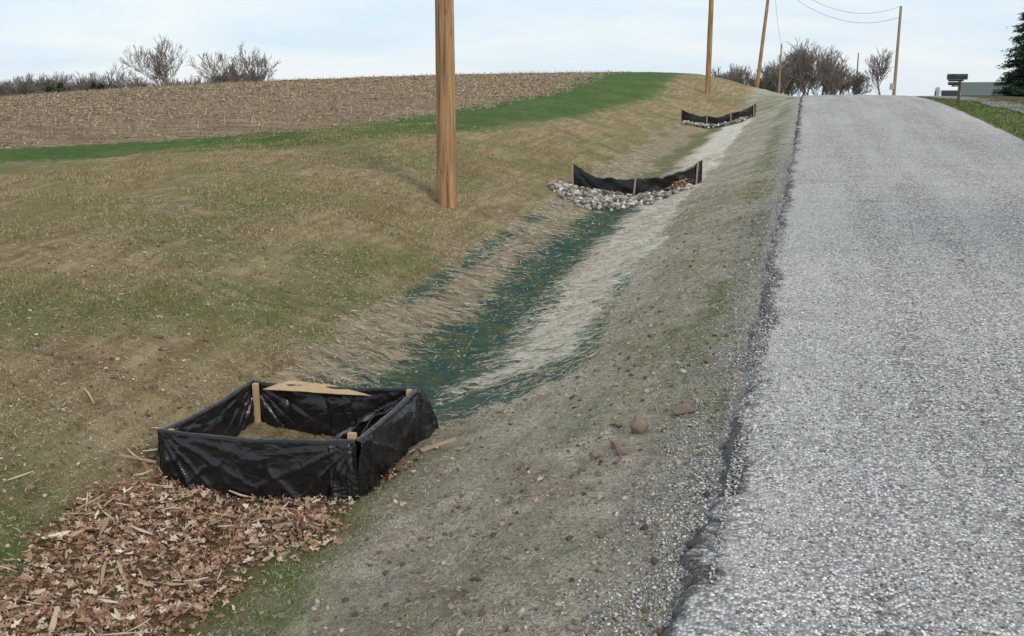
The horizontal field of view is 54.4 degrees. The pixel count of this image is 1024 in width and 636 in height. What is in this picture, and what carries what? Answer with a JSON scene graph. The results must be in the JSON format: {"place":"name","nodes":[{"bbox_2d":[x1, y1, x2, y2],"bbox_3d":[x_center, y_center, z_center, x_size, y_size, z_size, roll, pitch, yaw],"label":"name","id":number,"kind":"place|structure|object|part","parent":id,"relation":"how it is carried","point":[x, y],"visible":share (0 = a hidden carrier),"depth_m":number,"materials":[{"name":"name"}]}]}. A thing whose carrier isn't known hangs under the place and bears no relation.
{"place":"outdoors","nodes":[
{"label":"outdoors","id":0,"kind":"place"},
{"bbox_2d":[0,72,1023,635],"bbox_3d":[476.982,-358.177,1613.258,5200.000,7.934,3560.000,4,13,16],"label":"ground","id":1,"kind":"structure","parent":0,"point":[618,116],"depth_m":11.16,"materials":[{"name":"soil"}]},
{"bbox_2d":[24,484,35,490],"bbox_3d":[-3.533,1.240,7.299,0.070,0.055,0.054,-3,13,-12],"label":"field stone","id":2,"kind":"object","parent":1,"relation":"on","point":[29,487],"visible":1,"depth_m":7.28,"materials":[{"name":"beige stone"}]},
{"bbox_2d":[45,79,117,92],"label":"distant evergreens","id":3,"kind":"object","parent":1,"relation":"on","point":[60,86],"visible":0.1,"depth_m":188.58,"materials":[{"name":"plant"}]},
{"bbox_2d":[119,454,157,463],"bbox_3d":[-3.015,1.133,8.024,0.340,0.014,0.030,9,20,12],"label":"stick","id":4,"kind":"object","parent":1,"relation":"on","point":[144,459],"visible":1,"depth_m":8.01,"materials":[{"name":"beige wood"}]},
{"bbox_2d":[0,63,279,96],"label":"distant tree line","id":5,"kind":"object","parent":1,"relation":"on","point":[28,86],"visible":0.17,"depth_m":199.96,"materials":[{"name":"brown plant"}]},
{"bbox_2d":[116,35,187,85],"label":"bare tree","id":6,"kind":"object","parent":1,"relation":"on","point":[157,68],"visible":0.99,"depth_m":147.31,"materials":[{"name":"brown plant"}]},
{"bbox_2d":[0,373,344,635],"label":"chips","id":7,"kind":"object","parent":1,"relation":"on","point":[53,622],"visible":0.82,"depth_m":6.84,"materials":[{"name":"beige wood"}]},
{"bbox_2d":[186,51,250,82],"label":"bare tree","id":8,"kind":"object","parent":1,"relation":"on","point":[219,78],"visible":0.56,"depth_m":143.55,"materials":[{"name":"brown plant"}]},
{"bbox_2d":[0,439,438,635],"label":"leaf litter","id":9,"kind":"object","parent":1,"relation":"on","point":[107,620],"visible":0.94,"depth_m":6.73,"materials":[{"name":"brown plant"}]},
{"bbox_2d":[214,42,280,81],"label":"bare tree","id":10,"kind":"object","parent":1,"relation":"on","point":[247,75],"visible":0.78,"depth_m":140.48,"materials":[{"name":"brown plant"}]},
{"bbox_2d":[272,519,310,528],"bbox_3d":[-1.555,1.480,7.190,0.350,0.014,0.050,-7,20,-17],"label":"wood board","id":11,"kind":"object","parent":1,"relation":"on","point":[274,526],"visible":0.49,"depth_m":7.16,"materials":[{"name":"beige wood"}]},
{"bbox_2d":[155,379,438,502],"bbox_3d":[-1.730,1.038,8.219,1.893,0.709,1.570,4,13,16],"label":"inlet protection box","id":12,"kind":"object","parent":1,"relation":"on","point":[379,431],"visible":0.93,"depth_m":7.72,"materials":[{"name":"black fabric"}]},
{"bbox_2d":[0,120,617,558],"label":"dry grass","id":13,"kind":"structure","parent":1,"relation":"on","point":[166,170],"depth_m":16.37,"materials":[{"name":"brown plant"}]},
{"bbox_2d":[0,72,630,147],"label":"corn residue","id":14,"kind":"object","parent":1,"relation":"on","point":[87,104],"visible":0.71,"depth_m":48.82},
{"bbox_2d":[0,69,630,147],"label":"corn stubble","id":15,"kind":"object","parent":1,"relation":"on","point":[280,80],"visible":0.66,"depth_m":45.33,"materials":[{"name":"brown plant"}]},
{"bbox_2d":[0,170,741,635],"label":"scattered leaves","id":16,"kind":"object","parent":1,"relation":"on","point":[330,376],"visible":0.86,"depth_m":7.98,"materials":[{"name":"brown plant"}]},
{"bbox_2d":[0,154,769,635],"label":"grass tufts","id":17,"kind":"object","parent":1,"relation":"on","point":[284,350],"visible":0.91,"depth_m":9.55,"materials":[{"name":"plant"}]},
{"bbox_2d":[0,189,770,635],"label":"soil clods","id":18,"kind":"object","parent":1,"relation":"on","point":[568,537],"visible":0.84,"depth_m":7.19,"materials":[{"name":"brown soil"}]},
{"bbox_2d":[419,437,456,451],"bbox_3d":[-0.609,1.048,8.232,0.320,0.015,0.050,-16,24,-24],"label":"stick","id":19,"kind":"object","parent":1,"relation":"on","point":[433,446],"visible":1,"depth_m":8.22,"materials":[{"name":"beige wood"}]},
{"bbox_2d":[435,0,456,207],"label":"utility pole","id":20,"kind":"object","parent":1,"relation":"on","point":[445,110],"visible":0.97,"depth_m":17.71,"materials":[{"name":"brown wood"}]},
{"bbox_2d":[279,149,730,416],"bbox_3d":[1.898,-2.012,19.156,3.746,1.505,22.296,4,13,16],"label":"erosion blanket straw","id":21,"kind":"object","parent":1,"relation":"on","point":[629,248],"visible":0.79,"depth_m":13.12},
{"bbox_2d":[588,451,599,459],"bbox_3d":[0.548,0.919,6.657,0.078,0.064,0.058,10,16,37],"label":"field stone","id":22,"kind":"object","parent":1,"relation":"on","point":[593,455],"visible":1,"depth_m":6.64,"materials":[{"name":"beige stone"}]},
{"bbox_2d":[611,440,624,450],"bbox_3d":[0.718,0.865,6.714,0.091,0.086,0.115,-5,14,-23],"label":"field stone","id":23,"kind":"object","parent":1,"relation":"on","point":[615,444],"visible":0.6,"depth_m":6.69,"materials":[{"name":"beige stone"}]},
{"bbox_2d":[614,421,622,427],"bbox_3d":[0.767,0.762,7.142,0.052,0.045,0.080,11,17,41],"label":"field stone","id":24,"kind":"object","parent":1,"relation":"on","point":[618,424],"visible":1,"depth_m":7.12,"materials":[{"name":"beige stone"}]},
{"bbox_2d":[545,180,693,210],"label":"riprap stones","id":25,"kind":"object","parent":1,"relation":"on","point":[612,200],"visible":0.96,"depth_m":21.43,"materials":[{"name":"stone"}]},
{"bbox_2d":[615,445,627,455],"bbox_3d":[0.722,0.877,6.527,0.076,0.079,0.076,-6,14,-24],"label":"field stone","id":26,"kind":"object","parent":1,"relation":"on","point":[621,450],"visible":0.99,"depth_m":6.51,"materials":[{"name":"beige stone"}]},
{"bbox_2d":[571,160,702,195],"bbox_3d":[2.769,-3.143,22.457,2.964,0.862,0.599,3,13,12],"label":"silt fence","id":27,"kind":"object","parent":1,"relation":"on","point":[580,177],"visible":0.68,"depth_m":22.34,"materials":[{"name":"black fabric"}]},
{"bbox_2d":[629,417,647,434],"bbox_3d":[0.875,0.755,6.896,0.130,0.131,0.141,4,13,16],"label":"field stone","id":28,"kind":"object","parent":1,"relation":"on","point":[639,425],"visible":0.98,"depth_m":6.85,"materials":[{"name":"beige stone"}]},
{"bbox_2d":[663,178,690,191],"bbox_3d":[3.607,-2.912,21.910,0.649,0.355,1.085,4,13,16],"label":"leaf pile","id":29,"kind":"object","parent":1,"relation":"on","point":[682,182],"visible":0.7,"depth_m":21.85,"materials":[{"name":"brown plant"}]},
{"bbox_2d":[671,403,693,414],"bbox_3d":[1.201,0.633,7.001,0.164,0.085,0.124,4,13,16],"label":"field stone","id":30,"kind":"object","parent":1,"relation":"on","point":[681,409],"visible":1,"depth_m":6.95,"materials":[{"name":"beige stone"}]},
{"bbox_2d":[703,355,713,363],"bbox_3d":[1.583,0.339,8.033,0.088,0.078,0.092,4,13,16],"label":"field stone","id":31,"kind":"object","parent":1,"relation":"on","point":[708,359],"visible":0.86,"depth_m":8.02,"materials":[{"name":"beige stone"}]},
{"bbox_2d":[705,0,713,93],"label":"utility pole","id":32,"kind":"object","parent":1,"relation":"on","point":[709,51],"visible":0.88,"depth_m":53.27,"materials":[{"name":"brown wood"}]},
{"bbox_2d":[681,116,747,128],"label":"riprap stones","id":33,"kind":"object","parent":1,"relation":"on","point":[708,126],"visible":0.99,"depth_m":40.62,"materials":[{"name":"stone"}]},
{"bbox_2d":[680,104,755,123],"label":"silt fence","id":34,"kind":"object","parent":1,"relation":"on","point":[749,112],"visible":0.66,"depth_m":41.63,"materials":[{"name":"black fabric"}]},
{"bbox_2d":[755,0,769,87],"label":"utility pole","id":35,"kind":"object","parent":1,"relation":"on","point":[761,47],"visible":0.91,"depth_m":75.99,"materials":[{"name":"brown wood"}]},
{"bbox_2d":[778,44,781,92],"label":"utility pole","id":36,"kind":"object","parent":1,"relation":"on","point":[780,69],"visible":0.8,"depth_m":140.84,"materials":[{"name":"brown wood"}]},
{"bbox_2d":[711,38,872,96],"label":"distant tree line","id":37,"kind":"object","parent":1,"relation":"on","point":[798,68],"visible":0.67,"depth_m":147.26,"materials":[{"name":"brown plant"}]},
{"bbox_2d":[856,47,894,94],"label":"bare tree","id":38,"kind":"object","parent":1,"relation":"on","point":[877,74],"visible":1,"depth_m":136.71,"materials":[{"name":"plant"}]},
{"bbox_2d":[889,6,901,94],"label":"utility pole","id":39,"kind":"object","parent":1,"relation":"on","point":[893,86],"visible":0.94,"depth_m":85.86,"materials":[{"name":"brown wood"}]},
{"bbox_2d":[775,0,899,55],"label":"overhead wires","id":40,"kind":"object","parent":39,"relation":"attached to","point":[835,18],"visible":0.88,"depth_m":81.92,"materials":[{"name":"grey metal"}]},
{"bbox_2d":[934,87,960,95],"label":"parked van","id":41,"kind":"object","parent":1,"relation":"on","point":[945,91],"visible":0.24,"depth_m":95.49,"materials":[{"name":"white paint"}]},
{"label":"rear window","id":42,"kind":"part","parent":41,"relation":"part of","materials":[{"name":"glass"}]},
{"bbox_2d":[947,74,967,104],"bbox_3d":[17.196,-8.826,38.577,0.745,1.234,0.240,4,13,16],"label":"mailbox","id":43,"kind":"object","parent":1,"relation":"on","point":[959,78],"visible":0.87,"depth_m":38.45,"materials":[{"name":"black paint"}]},
{"bbox_2d":[960,95,1004,95],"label":"walls","id":44,"kind":"structure","parent":1,"relation":"on","point":[978,95],"depth_m":114.42,"materials":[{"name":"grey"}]},
{"bbox_2d":[992,8,1023,96],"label":"spruce tree","id":45,"kind":"object","parent":1,"relation":"on","point":[1014,79],"visible":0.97,"depth_m":58.05,"materials":[{"name":"green plant"}]},
{"bbox_2d":[0,0,1023,96],"label":"sky","id":46,"kind":"structure","parent":0,"point":[322,39],"materials":[{"name":"white"}]},
{"bbox_2d":[523,141,798,635],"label":"loose gravel","id":47,"kind":"structure","parent":0,"point":[700,501],"depth_m":5.89,"materials":[{"name":"grey gravel"}]},
{"bbox_2d":[660,95,1023,635],"bbox_3d":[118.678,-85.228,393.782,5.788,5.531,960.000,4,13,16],"label":"road","id":48,"kind":"structure","parent":0,"point":[890,161],"depth_m":7.10,"materials":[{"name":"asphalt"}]},
{"bbox_2d":[680,491,709,558],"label":"asphalt crumbs","id":49,"kind":"object","parent":48,"relation":"on","point":[690,544],"visible":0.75,"depth_m":4.99,"materials":[{"name":"grey asphalt"}]},
{"bbox_2d":[919,96,1023,112],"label":"driveway","id":50,"kind":"structure","parent":0,"point":[986,102],"depth_m":41.03,"materials":[{"name":"grey asphalt"}]},
{"bbox_2d":[926,98,1023,139],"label":"verge grass","id":51,"kind":"structure","parent":0,"point":[994,117],"depth_m":34.31,"materials":[{"name":"green plant"}]},
{"bbox_2d":[951,82,1008,94],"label":"roof","id":52,"kind":"structure","parent":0,"point":[977,88],"depth_m":115.63,"materials":[{"name":"grey"}]}
]}

